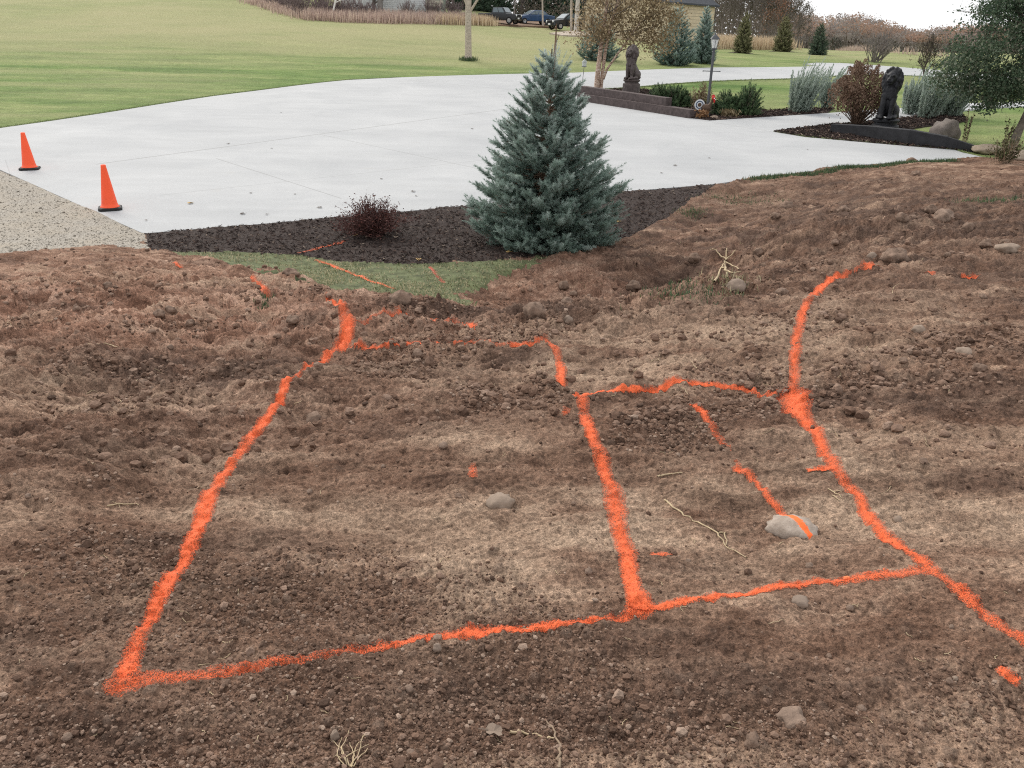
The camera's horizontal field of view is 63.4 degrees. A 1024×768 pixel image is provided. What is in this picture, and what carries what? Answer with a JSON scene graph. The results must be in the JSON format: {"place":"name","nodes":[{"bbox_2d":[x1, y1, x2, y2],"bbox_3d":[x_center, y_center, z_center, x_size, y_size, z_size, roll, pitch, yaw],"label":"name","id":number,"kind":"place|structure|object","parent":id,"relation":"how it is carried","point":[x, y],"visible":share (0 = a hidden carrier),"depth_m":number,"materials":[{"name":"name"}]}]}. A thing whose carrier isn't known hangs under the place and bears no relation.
{"place":"outdoors","nodes":[
{"label":"outdoors","id":0,"kind":"place"},
{"bbox_2d":[0,171,148,252],"bbox_3d":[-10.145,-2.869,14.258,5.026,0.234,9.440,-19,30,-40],"label":"gravel","id":1,"kind":"structure","parent":0,"point":[82,242],"depth_m":13.81,"materials":[{"name":"gravel"}]},
{"bbox_2d":[172,251,546,305],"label":"grass","id":2,"kind":"structure","parent":0,"point":[337,270],"depth_m":11.49,"materials":[{"name":"plant"}]},
{"bbox_2d":[144,183,715,263],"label":"mulch ground","id":3,"kind":"structure","parent":0,"point":[289,227],"depth_m":13.82,"materials":[{"name":"brown wood"}]},
{"bbox_2d":[329,193,424,239],"bbox_3d":[-2.277,-2.868,13.919,1.614,0.837,1.364,1,23,0],"label":"barberry shrub","id":4,"kind":"object","parent":3,"relation":"on","point":[371,222],"visible":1,"depth_m":13.78,"materials":[{"name":"red plant"}]},
{"bbox_2d":[461,24,633,254],"bbox_3d":[0.582,-3.828,13.231,2.843,3.544,2.788,1,23,0],"label":"blue spruce","id":5,"kind":"object","parent":3,"relation":"on","point":[549,191],"visible":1,"depth_m":12.90,"materials":[{"name":"green plant"}]},
{"bbox_2d":[433,11,500,25],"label":"tall grass","id":6,"kind":"structure","parent":0,"point":[486,20],"depth_m":79.14,"materials":[{"name":"plant"}]},
{"bbox_2d":[0,157,1023,767],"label":"dirt ground","id":7,"kind":"structure","parent":0,"point":[528,547],"depth_m":3.63,"materials":[{"name":"soil"}]},
{"bbox_2d":[112,337,342,677],"bbox_3d":[-1.343,0.240,4.613,0.310,0.825,4.840,0,23,-4],"label":"paint line","id":8,"kind":"object","parent":7,"relation":"on","point":[164,587],"visible":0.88,"depth_m":3.23,"materials":[{"name":"paint"}]},
{"bbox_2d":[306,411,321,423],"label":"stone","id":9,"kind":"object","parent":7,"relation":"on","point":[313,416],"visible":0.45,"depth_m":4.80,"materials":[{"name":"stone"}]},
{"bbox_2d":[325,297,355,351],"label":"paint line","id":10,"kind":"object","parent":7,"relation":"on","point":[346,337],"visible":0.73,"depth_m":6.97,"materials":[{"name":"paint"}]},
{"bbox_2d":[330,730,368,767],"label":"root","id":11,"kind":"object","parent":7,"relation":"on","point":[351,765],"visible":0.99,"depth_m":1.95,"materials":[{"name":"plant"}]},
{"bbox_2d":[105,607,632,696],"bbox_3d":[-0.353,0.762,2.413,1.536,0.073,0.124,-5,23,-14],"label":"paint line","id":12,"kind":"object","parent":7,"relation":"on","point":[468,632],"visible":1,"depth_m":2.45,"materials":[{"name":"paint"}]},
{"bbox_2d":[389,290,412,305],"bbox_3d":[-1.029,-0.797,7.747,0.239,0.168,0.217,1,23,0],"label":"soil clod","id":13,"kind":"object","parent":7,"relation":"on","point":[402,297],"visible":0.87,"depth_m":7.68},
{"bbox_2d":[478,723,501,735],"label":"stone","id":14,"kind":"object","parent":7,"relation":"on","point":[491,728],"visible":1,"depth_m":2.05,"materials":[{"name":"stone"}]},
{"bbox_2d":[486,492,514,508],"bbox_3d":[-0.053,0.504,3.502,0.120,0.085,0.130,12,25,24],"label":"stone","id":15,"kind":"object","parent":7,"relation":"on","point":[499,500],"visible":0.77,"depth_m":3.47,"materials":[{"name":"stone"}]},
{"bbox_2d":[0,163,1023,466],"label":"dirt clods","id":16,"kind":"object","parent":7,"relation":"on","point":[102,401],"visible":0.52,"depth_m":5.51,"materials":[{"name":"soil"}]},
{"bbox_2d":[523,302,545,319],"bbox_3d":[0.186,-0.601,6.840,0.175,0.167,0.187,-7,24,-19],"label":"soil clod","id":17,"kind":"object","parent":7,"relation":"on","point":[531,310],"visible":0.94,"depth_m":6.78,"materials":[{"name":"soil"}]},
{"bbox_2d":[510,336,567,384],"bbox_3d":[0.281,-0.165,5.750,0.324,0.129,1.056,-6,24,-17],"label":"paint line","id":18,"kind":"object","parent":7,"relation":"on","point":[561,375],"visible":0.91,"depth_m":5.79,"materials":[{"name":"paint"}]},
{"bbox_2d":[546,720,561,767],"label":"twig","id":19,"kind":"object","parent":7,"relation":"on","point":[558,757],"visible":1,"depth_m":2.00,"materials":[{"name":"wood"}]},
{"bbox_2d":[576,395,653,619],"bbox_3d":[0.426,0.391,3.783,0.146,0.387,2.556,1,23,0],"label":"paint line","id":20,"kind":"object","parent":7,"relation":"on","point":[631,581],"visible":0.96,"depth_m":3.25,"materials":[{"name":"paint"}]},
{"bbox_2d":[626,280,640,291],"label":"soil clod","id":21,"kind":"object","parent":7,"relation":"on","point":[633,285],"visible":0.98,"depth_m":11.81,"materials":[{"name":"soil"}]},
{"bbox_2d":[625,589,653,609],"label":"paint line","id":22,"kind":"object","parent":7,"relation":"on","point":[637,602],"visible":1,"depth_m":2.60,"materials":[{"name":"paint"}]},
{"bbox_2d":[572,376,776,397],"bbox_3d":[0.982,0.030,5.090,1.260,0.118,0.258,1,23,0],"label":"paint line","id":23,"kind":"object","parent":7,"relation":"on","point":[665,386],"visible":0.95,"depth_m":5.12,"materials":[{"name":"paint"}]},
{"bbox_2d":[621,277,755,310],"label":"grass","id":24,"kind":"structure","parent":7,"relation":"on","point":[686,292],"depth_m":7.45,"materials":[{"name":"plant"}]},
{"bbox_2d":[664,499,746,557],"bbox_3d":[0.768,0.560,3.275,0.077,0.110,0.604,-7,24,-18],"label":"root","id":25,"kind":"object","parent":7,"relation":"on","point":[680,511],"visible":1,"depth_m":3.20,"materials":[{"name":"wood"}]},
{"bbox_2d":[674,267,769,295],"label":"grass","id":26,"kind":"structure","parent":7,"relation":"on","point":[735,275],"depth_m":7.89,"materials":[{"name":"plant"}]},
{"bbox_2d":[709,248,740,282],"bbox_3d":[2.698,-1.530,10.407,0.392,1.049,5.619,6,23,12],"label":"dead plant","id":27,"kind":"object","parent":7,"relation":"on","point":[722,267],"visible":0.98,"depth_m":9.55,"materials":[{"name":"plant"}]},
{"bbox_2d":[725,278,745,292],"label":"stone","id":28,"kind":"object","parent":7,"relation":"on","point":[736,284],"visible":0.81,"depth_m":7.78,"materials":[{"name":"stone"}]},
{"bbox_2d":[689,187,788,204],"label":"grass","id":29,"kind":"structure","parent":7,"relation":"on","point":[741,197],"depth_m":17.37,"materials":[{"name":"plant"}]},
{"bbox_2d":[744,731,759,750],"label":"soil clod","id":30,"kind":"object","parent":7,"relation":"on","point":[752,739],"visible":0.91,"depth_m":1.97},
{"bbox_2d":[733,465,785,514],"bbox_3d":[1.074,0.457,3.520,0.091,0.071,0.540,-3,23,-9],"label":"paint line","id":31,"kind":"object","parent":7,"relation":"on","point":[761,489],"visible":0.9,"depth_m":3.52,"materials":[{"name":"paint"}]},
{"bbox_2d":[648,565,928,610],"bbox_3d":[0.902,0.659,2.698,0.990,0.086,0.108,-3,23,-9],"label":"paint line","id":32,"kind":"object","parent":7,"relation":"on","point":[753,592],"visible":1,"depth_m":2.71,"materials":[{"name":"paint"}]},
{"bbox_2d":[775,706,806,728],"bbox_3d":[0.703,0.846,2.079,0.079,0.047,0.081,1,23,0],"label":"stone","id":33,"kind":"object","parent":7,"relation":"on","point":[790,717],"visible":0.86,"depth_m":2.07,"materials":[{"name":"stone"}]},
{"bbox_2d":[765,514,817,539],"bbox_3d":[1.073,0.558,3.182,0.196,0.101,0.157,8,24,16],"label":"stone","id":34,"kind":"object","parent":7,"relation":"on","point":[785,526],"visible":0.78,"depth_m":3.14,"materials":[{"name":"stone"}]},
{"bbox_2d":[791,595,808,608],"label":"stone","id":35,"kind":"object","parent":7,"relation":"on","point":[801,601],"visible":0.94,"depth_m":2.60,"materials":[{"name":"stone"}]},
{"bbox_2d":[788,262,863,394],"bbox_3d":[2.490,-0.586,6.744,0.352,0.294,4.185,12,25,24],"label":"paint line","id":36,"kind":"object","parent":7,"relation":"on","point":[817,290],"visible":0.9,"depth_m":6.45,"materials":[{"name":"paint"}]},
{"bbox_2d":[742,157,962,181],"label":"grass","id":37,"kind":"structure","parent":7,"relation":"on","point":[825,171],"depth_m":20.28,"materials":[{"name":"plant"}]},
{"bbox_2d":[879,247,910,263],"bbox_3d":[4.017,-1.326,8.700,0.289,0.199,0.262,1,23,0],"label":"soil clod","id":38,"kind":"object","parent":7,"relation":"on","point":[898,255],"visible":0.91,"depth_m":8.64,"materials":[{"name":"soil"}]},
{"bbox_2d":[778,387,1023,644],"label":"paint line","id":39,"kind":"object","parent":7,"relation":"on","point":[805,422],"visible":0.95,"depth_m":3.27,"materials":[{"name":"paint"}]},
{"bbox_2d":[933,208,954,222],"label":"soil clod","id":40,"kind":"object","parent":7,"relation":"on","point":[945,215],"visible":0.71,"depth_m":11.75,"materials":[{"name":"soil"}]},
{"bbox_2d":[922,192,1023,203],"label":"grass","id":41,"kind":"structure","parent":7,"relation":"on","point":[993,200],"depth_m":13.71,"materials":[{"name":"plant"}]},
{"bbox_2d":[985,133,1023,163],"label":"weed","id":42,"kind":"object","parent":7,"relation":"on","point":[1010,154],"visible":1,"depth_m":21.26,"materials":[{"name":"green plant"}]},
{"bbox_2d":[994,243,1020,253],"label":"stone","id":43,"kind":"object","parent":7,"relation":"on","point":[1009,248],"visible":0.97,"depth_m":8.56,"materials":[{"name":"stone"}]},
{"bbox_2d":[996,666,1020,685],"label":"paint line","id":44,"kind":"object","parent":7,"relation":"on","point":[1007,674],"visible":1,"depth_m":2.20,"materials":[{"name":"paint"}]},
{"bbox_2d":[0,63,1023,232],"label":"driveway","id":45,"kind":"structure","parent":0,"point":[327,147],"depth_m":22.41,"materials":[{"name":"concrete"}]},
{"bbox_2d":[18,132,40,170],"bbox_3d":[-10.797,-5.181,18.409,0.400,0.790,0.400,-7,24,-18],"label":"traffic cone","id":46,"kind":"object","parent":45,"relation":"on","point":[28,162],"visible":1,"depth_m":18.37,"materials":[{"name":"plastic"}]},
{"bbox_2d":[98,164,121,211],"bbox_3d":[-7.398,-3.595,15.120,0.400,0.800,0.400,-9,25,-22],"label":"traffic cone","id":47,"kind":"object","parent":45,"relation":"on","point":[108,200],"visible":1,"depth_m":15.08,"materials":[{"name":"plastic"}]},
{"bbox_2d":[0,0,1023,157],"bbox_3d":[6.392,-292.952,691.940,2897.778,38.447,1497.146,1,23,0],"label":"lawn","id":48,"kind":"structure","parent":0,"point":[59,59],"depth_m":51.92,"materials":[{"name":"green plant"}]},
{"bbox_2d":[239,0,321,21],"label":"tall grass","id":49,"kind":"structure","parent":48,"relation":"on","point":[276,7],"depth_m":78.28,"materials":[{"name":"plant"}]},
{"bbox_2d":[283,0,318,12],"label":"scrub bush","id":50,"kind":"object","parent":48,"relation":"on","point":[299,5],"visible":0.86,"depth_m":74.66,"materials":[{"name":"plant"}]},
{"bbox_2d":[330,0,362,11],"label":"scrub bush","id":51,"kind":"object","parent":48,"relation":"on","point":[348,4],"visible":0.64,"depth_m":75.24,"materials":[{"name":"plant"}]},
{"bbox_2d":[342,0,424,12],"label":"white house","id":52,"kind":"structure","parent":48,"relation":"on","point":[391,5],"depth_m":84.03,"materials":[{"name":"white"}]},
{"bbox_2d":[291,6,479,25],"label":"tall grass","id":53,"kind":"structure","parent":48,"relation":"on","point":[384,16],"depth_m":73.75,"materials":[{"name":"plant"}]},
{"bbox_2d":[421,0,442,13],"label":"scrub bush","id":54,"kind":"object","parent":48,"relation":"on","point":[428,7],"visible":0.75,"depth_m":82.79,"materials":[{"name":"plant"}]},
{"bbox_2d":[437,0,464,12],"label":"scrub bush","id":55,"kind":"object","parent":48,"relation":"on","point":[454,8],"visible":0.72,"depth_m":84.16,"materials":[{"name":"plant"}]},
{"bbox_2d":[464,0,477,57],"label":"lawn tree","id":56,"kind":"object","parent":48,"relation":"on","point":[468,40],"visible":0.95,"depth_m":50.00,"materials":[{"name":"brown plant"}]},
{"bbox_2d":[464,0,498,11],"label":"dark conifer","id":57,"kind":"object","parent":48,"relation":"on","point":[485,5],"visible":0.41,"depth_m":105.11,"materials":[{"name":"green plant"}]},
{"bbox_2d":[486,0,516,12],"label":"dark conifer","id":58,"kind":"object","parent":48,"relation":"on","point":[503,3],"visible":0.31,"depth_m":108.18,"materials":[{"name":"green plant"}]},
{"bbox_2d":[540,0,567,15],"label":"dark conifer","id":59,"kind":"object","parent":48,"relation":"on","point":[547,6],"visible":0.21,"depth_m":109.51,"materials":[{"name":"green plant"}]},
{"bbox_2d":[545,14,584,29],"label":"dark car","id":60,"kind":"object","parent":48,"relation":"on","point":[561,20],"visible":0.76,"depth_m":83.70,"materials":[{"name":"black paint"}]},
{"bbox_2d":[576,9,620,61],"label":"blue spruce","id":61,"kind":"object","parent":48,"relation":"on","point":[609,55],"visible":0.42,"depth_m":53.52,"materials":[{"name":"green plant"}]},
{"bbox_2d":[446,0,811,46],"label":"forest","id":62,"kind":"object","parent":48,"relation":"on","point":[755,30],"visible":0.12,"depth_m":108.00,"materials":[{"name":"plant"}]},
{"bbox_2d":[577,86,695,117],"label":"garden wall","id":63,"kind":"structure","parent":48,"relation":"on","point":[638,101],"depth_m":31.34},
{"bbox_2d":[581,0,719,42],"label":"cream building","id":64,"kind":"structure","parent":48,"relation":"on","point":[696,8],"depth_m":80.69,"materials":[{"name":"beige"}]},
{"bbox_2d":[650,6,699,65],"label":"blue spruce","id":65,"kind":"object","parent":48,"relation":"on","point":[678,56],"visible":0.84,"depth_m":52.05,"materials":[{"name":"green plant"}]},
{"bbox_2d":[689,6,719,63],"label":"blue spruce","id":66,"kind":"object","parent":48,"relation":"on","point":[704,52],"visible":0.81,"depth_m":54.16,"materials":[{"name":"green plant"}]},
{"bbox_2d":[611,88,834,120],"bbox_3d":[7.175,-11.579,34.174,8.086,0.500,10.585,-17,29,-37],"label":"mulch bed","id":67,"kind":"object","parent":48,"relation":"on","point":[706,118],"visible":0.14,"depth_m":30.40,"materials":[{"name":"wood"}]},
{"bbox_2d":[563,0,691,87],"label":"birch tree","id":68,"kind":"object","parent":67,"relation":"on","point":[617,15],"visible":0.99,"depth_m":36.76,"materials":[{"name":"brown plant"}]},
{"bbox_2d":[622,44,640,92],"bbox_3d":[5.154,-13.573,35.628,0.753,1.931,0.880,18,28,35],"label":"lion statue","id":69,"kind":"object","parent":67,"relation":"on","point":[631,79],"visible":0.99,"depth_m":35.54,"materials":[{"name":"brown stone"}]},
{"bbox_2d":[646,82,693,106],"bbox_3d":[6.190,-11.280,32.375,2.005,1.024,1.356,1,23,0],"label":"mugo pine","id":70,"kind":"object","parent":67,"relation":"on","point":[681,98],"visible":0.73,"depth_m":32.15,"materials":[{"name":"green plant"}]},
{"bbox_2d":[689,82,712,112],"bbox_3d":[6.969,-10.567,30.484,0.910,1.153,0.748,1,23,0],"label":"dry perennial","id":71,"kind":"object","parent":67,"relation":"on","point":[702,95],"visible":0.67,"depth_m":30.45,"materials":[{"name":"plant"}]},
{"bbox_2d":[694,94,715,115],"bbox_3d":[6.899,-9.967,29.636,0.723,0.775,0.312,1,23,0],"label":"bird ornament","id":72,"kind":"object","parent":67,"relation":"on","point":[700,104],"visible":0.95,"depth_m":29.60,"materials":[{"name":"metal"}]},
{"bbox_2d":[703,32,720,114],"bbox_3d":[7.105,-11.034,29.554,0.643,2.792,0.347,1,23,0],"label":"lamp post","id":73,"kind":"object","parent":67,"relation":"on","point":[715,38],"visible":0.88,"depth_m":29.35,"materials":[{"name":"metal"}]},
{"bbox_2d":[717,108,741,116],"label":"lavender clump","id":74,"kind":"object","parent":67,"relation":"on","point":[728,112],"visible":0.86,"depth_m":29.61,"materials":[{"name":"plant"}]},
{"bbox_2d":[710,78,764,115],"bbox_3d":[8.230,-10.477,30.276,2.067,1.401,1.500,1,23,0],"label":"mugo pine","id":75,"kind":"object","parent":67,"relation":"on","point":[745,103],"visible":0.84,"depth_m":30.04,"materials":[{"name":"green plant"}]},
{"bbox_2d":[787,55,828,111],"bbox_3d":[11.169,-11.277,31.235,1.404,2.188,1.356,1,23,0],"label":"juniper shrub","id":76,"kind":"object","parent":67,"relation":"on","point":[804,91],"visible":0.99,"depth_m":31.08,"materials":[{"name":"green plant"}]},
{"bbox_2d":[816,63,848,108],"bbox_3d":[12.653,-11.694,32.692,1.180,1.839,0.943,1,23,0],"label":"juniper shrub","id":77,"kind":"object","parent":67,"relation":"on","point":[825,97],"visible":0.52,"depth_m":32.56,"materials":[{"name":"green plant"}]},
{"bbox_2d":[714,0,743,34],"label":"bare tree","id":78,"kind":"object","parent":48,"relation":"on","point":[722,26],"visible":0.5,"depth_m":88.34,"materials":[{"name":"plant"}]},
{"bbox_2d":[690,33,803,49],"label":"tall grass","id":79,"kind":"structure","parent":48,"relation":"on","point":[726,41],"depth_m":76.58,"materials":[{"name":"plant"}]},
{"bbox_2d":[731,0,769,32],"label":"bare tree","id":80,"kind":"object","parent":48,"relation":"on","point":[753,10],"visible":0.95,"depth_m":87.13,"materials":[{"name":"plant"}]},
{"bbox_2d":[739,0,783,36],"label":"bare tree","id":81,"kind":"object","parent":48,"relation":"on","point":[759,25],"visible":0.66,"depth_m":88.47,"materials":[{"name":"plant"}]},
{"bbox_2d":[759,0,794,37],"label":"russet tree","id":82,"kind":"object","parent":48,"relation":"on","point":[778,15],"visible":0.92,"depth_m":84.57,"materials":[{"name":"brown plant"}]},
{"bbox_2d":[764,0,809,34],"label":"bare tree","id":83,"kind":"object","parent":48,"relation":"on","point":[795,7],"visible":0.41,"depth_m":88.86,"materials":[{"name":"plant"}]},
{"bbox_2d":[789,0,816,47],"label":"bare tree","id":84,"kind":"object","parent":48,"relation":"on","point":[808,20],"visible":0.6,"depth_m":94.45,"materials":[{"name":"plant"}]},
{"bbox_2d":[774,110,966,150],"bbox_3d":[13.070,-9.261,29.518,5.777,0.486,11.520,11,25,23],"label":"mulch bed","id":85,"kind":"object","parent":48,"relation":"on","point":[961,121],"visible":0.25,"depth_m":25.85,"materials":[{"name":"wood"}]},
{"bbox_2d":[824,58,883,124],"bbox_3d":[11.815,-9.872,28.036,2.188,2.164,1.958,13,26,26],"label":"hydrangea shrub","id":86,"kind":"object","parent":85,"relation":"on","point":[855,92],"visible":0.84,"depth_m":27.77,"materials":[{"name":"plant"}]},
{"bbox_2d":[871,66,903,127],"bbox_3d":[12.233,-9.134,26.888,0.861,2.204,1.009,15,26,29],"label":"lion statue","id":87,"kind":"object","parent":85,"relation":"on","point":[891,85],"visible":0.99,"depth_m":26.66,"materials":[{"name":"stone"}]},
{"bbox_2d":[901,62,940,114],"bbox_3d":[15.525,-11.198,31.508,1.232,2.028,1.153,1,23,0],"label":"juniper shrub","id":88,"kind":"object","parent":85,"relation":"on","point":[910,98],"visible":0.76,"depth_m":31.46,"materials":[{"name":"green plant"}]},
{"bbox_2d":[917,65,959,117],"bbox_3d":[15.624,-10.732,30.345,1.336,2.174,1.171,1,23,0],"label":"juniper shrub","id":89,"kind":"object","parent":85,"relation":"on","point":[930,105],"visible":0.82,"depth_m":30.30,"materials":[{"name":"green plant"}]},
{"bbox_2d":[938,64,977,115],"bbox_3d":[16.830,-10.971,31.118,1.319,2.133,1.255,1,23,0],"label":"juniper shrub","id":90,"kind":"object","parent":85,"relation":"on","point":[950,108],"visible":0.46,"depth_m":31.07,"materials":[{"name":"green plant"}]},
{"bbox_2d":[857,28,902,61],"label":"scrub bush","id":91,"kind":"object","parent":48,"relation":"on","point":[880,50],"visible":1,"depth_m":61.40,"materials":[{"name":"plant"}]},
{"bbox_2d":[751,11,1023,53],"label":"forest","id":92,"kind":"object","parent":48,"relation":"on","point":[835,28],"depth_m":141.85,"materials":[{"name":"plant"}]},
{"bbox_2d":[830,124,973,151],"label":"garden wall","id":93,"kind":"structure","parent":48,"relation":"on","point":[906,136],"depth_m":24.55,"materials":[{"name":"stone"}]},
{"bbox_2d":[908,25,950,77],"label":"dead bush","id":94,"kind":"object","parent":48,"relation":"on","point":[927,56],"visible":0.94,"depth_m":47.12,"materials":[{"name":"plant"}]},
{"bbox_2d":[929,118,960,139],"bbox_3d":[13.368,-7.817,25.568,0.897,0.744,0.925,15,26,29],"label":"boulder","id":95,"kind":"object","parent":48,"relation":"on","point":[948,127],"visible":0.72,"depth_m":25.25,"materials":[{"name":"stone"}]},
{"bbox_2d":[962,106,974,141],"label":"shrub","id":96,"kind":"object","parent":48,"relation":"on","point":[967,132],"visible":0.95,"depth_m":24.95,"materials":[{"name":"green plant"}]},
{"bbox_2d":[917,0,1023,147],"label":"crabapple tree","id":97,"kind":"object","parent":48,"relation":"on","point":[1002,85],"visible":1,"depth_m":23.37,"materials":[{"name":"green plant"}]},
{"bbox_2d":[971,144,1001,154],"bbox_3d":[13.518,-6.676,23.589,0.871,0.311,0.912,1,23,0],"label":"stone","id":98,"kind":"object","parent":48,"relation":"on","point":[981,148],"visible":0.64,"depth_m":23.34,"materials":[{"name":"stone"}]},
{"bbox_2d":[483,20,555,28],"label":"dirt lane","id":99,"kind":"structure","parent":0,"point":[533,24],"depth_m":85.76,"materials":[{"name":"brown soil"}]},
{"bbox_2d":[478,7,521,23],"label":"pickup truck","id":100,"kind":"object","parent":99,"relation":"on","point":[505,14],"visible":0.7,"depth_m":82.90,"materials":[{"name":"black paint"}]},
{"bbox_2d":[519,10,554,23],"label":"blue car","id":101,"kind":"object","parent":99,"relation":"on","point":[533,15],"visible":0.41,"depth_m":87.54,"materials":[{"name":"paint"}]},
{"bbox_2d":[450,0,1023,48],"label":"sky","id":102,"kind":"structure","parent":0,"point":[915,14],"materials":[{"name":"white"}]},
{"bbox_2d":[835,43,948,56],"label":"tall grass","id":103,"kind":"structure","parent":0,"point":[855,48],"depth_m":80.43,"materials":[{"name":"plant"}]},
{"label":"mulch ring","id":104,"kind":"structure","parent":0,"visible":0},
{"bbox_2d":[731,11,754,53],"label":"young conifer","id":105,"kind":"object","parent":104,"relation":"on","point":[743,42],"visible":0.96,"depth_m":66.66,"materials":[{"name":"green plant"}]},
{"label":"mulch ring","id":106,"kind":"structure","parent":0,"visible":0},
{"bbox_2d":[771,15,793,51],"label":"young conifer","id":107,"kind":"object","parent":106,"relation":"on","point":[784,35],"visible":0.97,"depth_m":73.36,"materials":[{"name":"green plant"}]},
{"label":"mulch ring","id":108,"kind":"structure","parent":0,"visible":0},
{"bbox_2d":[807,22,828,54],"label":"young conifer","id":109,"kind":"object","parent":108,"relation":"on","point":[819,45],"visible":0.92,"depth_m":68.87,"materials":[{"name":"green plant"}]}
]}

